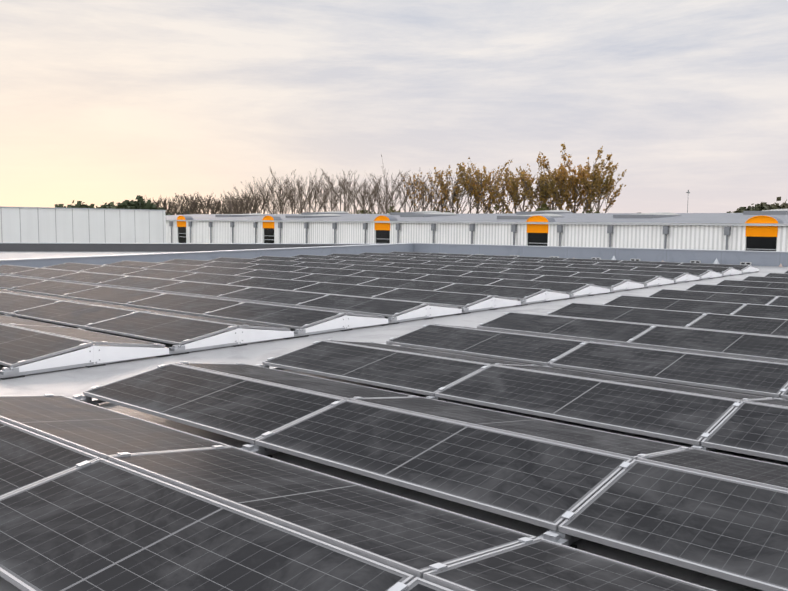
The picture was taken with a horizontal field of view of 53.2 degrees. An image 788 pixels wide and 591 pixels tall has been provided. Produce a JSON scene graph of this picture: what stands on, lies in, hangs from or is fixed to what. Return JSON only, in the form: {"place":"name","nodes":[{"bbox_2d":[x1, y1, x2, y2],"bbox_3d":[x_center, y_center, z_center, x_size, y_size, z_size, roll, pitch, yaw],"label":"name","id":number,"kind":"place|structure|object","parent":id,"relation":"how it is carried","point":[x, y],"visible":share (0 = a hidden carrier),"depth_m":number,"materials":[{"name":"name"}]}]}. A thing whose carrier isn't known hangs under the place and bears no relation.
{"place":"outdoors","nodes":[
{"label":"outdoors","id":0,"kind":"place"},
{"bbox_2d":[0,251,171,258],"bbox_3d":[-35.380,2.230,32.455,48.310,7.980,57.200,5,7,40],"label":"roof","id":1,"kind":"structure","parent":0,"point":[22,254],"depth_m":35.34,"materials":[{"name":"white"}]},
{"bbox_2d":[0,243,369,251],"bbox_3d":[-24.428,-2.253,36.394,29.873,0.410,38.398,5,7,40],"label":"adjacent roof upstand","id":2,"kind":"object","parent":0,"point":[143,247],"visible":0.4,"depth_m":38.83,"materials":[{"name":"grey metal"}]},
{"bbox_2d":[0,266,787,590],"bbox_3d":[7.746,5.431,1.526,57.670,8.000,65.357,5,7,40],"label":"building roof","id":3,"kind":"structure","parent":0,"point":[72,382],"depth_m":7.38,"materials":[{"name":"white"}]},
{"bbox_2d":[0,251,758,379],"bbox_3d":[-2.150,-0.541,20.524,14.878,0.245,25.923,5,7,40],"label":"solar array","id":4,"kind":"object","parent":3,"relation":"on","point":[308,290],"visible":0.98,"depth_m":15.05,"materials":[{"name":"black glass"}]},
{"bbox_2d":[12,266,758,371],"bbox_3d":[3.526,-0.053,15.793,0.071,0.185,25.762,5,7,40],"label":"wind deflectors","id":5,"kind":"object","parent":4,"relation":"attached to","point":[100,354],"visible":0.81,"depth_m":9.94,"materials":[{"name":"grey metal"}]},
{"bbox_2d":[0,270,787,590],"bbox_3d":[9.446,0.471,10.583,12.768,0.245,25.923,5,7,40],"label":"solar array","id":6,"kind":"object","parent":3,"relation":"on","point":[94,496],"visible":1,"depth_m":4.28,"materials":[{"name":"black glass"}]},
{"bbox_2d":[0,243,787,267],"bbox_3d":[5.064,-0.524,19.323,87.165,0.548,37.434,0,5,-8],"label":"parapet walls","id":7,"kind":"structure","parent":3,"relation":"on","point":[760,258],"depth_m":31.07,"materials":[{"name":"grey metal"}]},
{"bbox_2d":[475,254,782,266],"bbox_3d":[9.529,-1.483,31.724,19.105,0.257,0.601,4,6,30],"label":"roof scuppers","id":8,"kind":"object","parent":3,"relation":"on","point":[717,262],"visible":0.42,"depth_m":30.63,"materials":[{"name":"black"}]},
{"bbox_2d":[0,0,787,214],"label":"sky","id":9,"kind":"structure","parent":0,"point":[102,102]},
{"label":"ground","id":10,"kind":"structure","parent":0,"visible":0},
{"bbox_2d":[0,206,165,242],"bbox_3d":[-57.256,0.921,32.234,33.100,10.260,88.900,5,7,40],"label":"white hall","id":11,"kind":"structure","parent":10,"relation":"on","point":[50,225],"depth_m":50.31,"materials":[{"name":"white metal"}]},
{"bbox_2d":[144,192,259,214],"bbox_3d":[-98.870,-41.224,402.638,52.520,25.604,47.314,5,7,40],"label":"trees","id":12,"kind":"object","parent":10,"relation":"on","point":[193,206],"visible":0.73,"depth_m":399.75,"materials":[{"name":"brown plant"}]},
{"bbox_2d":[55,195,787,214],"bbox_3d":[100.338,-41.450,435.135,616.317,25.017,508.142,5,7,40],"label":"trees","id":13,"kind":"object","parent":10,"relation":"on","point":[139,203],"visible":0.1,"depth_m":301.86,"materials":[{"name":"green plant"}]},
{"bbox_2d":[223,144,626,213],"bbox_3d":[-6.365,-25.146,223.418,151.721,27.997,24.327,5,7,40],"label":"trees","id":14,"kind":"object","parent":10,"relation":"on","point":[550,189],"visible":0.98,"depth_m":197.32,"materials":[{"name":"brown plant"}]},
{"bbox_2d":[165,209,787,251],"bbox_3d":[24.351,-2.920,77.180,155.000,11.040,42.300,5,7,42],"label":"warehouse","id":15,"kind":"structure","parent":10,"relation":"on","point":[765,230],"depth_m":65.77,"materials":[{"name":"metal"}]}
]}

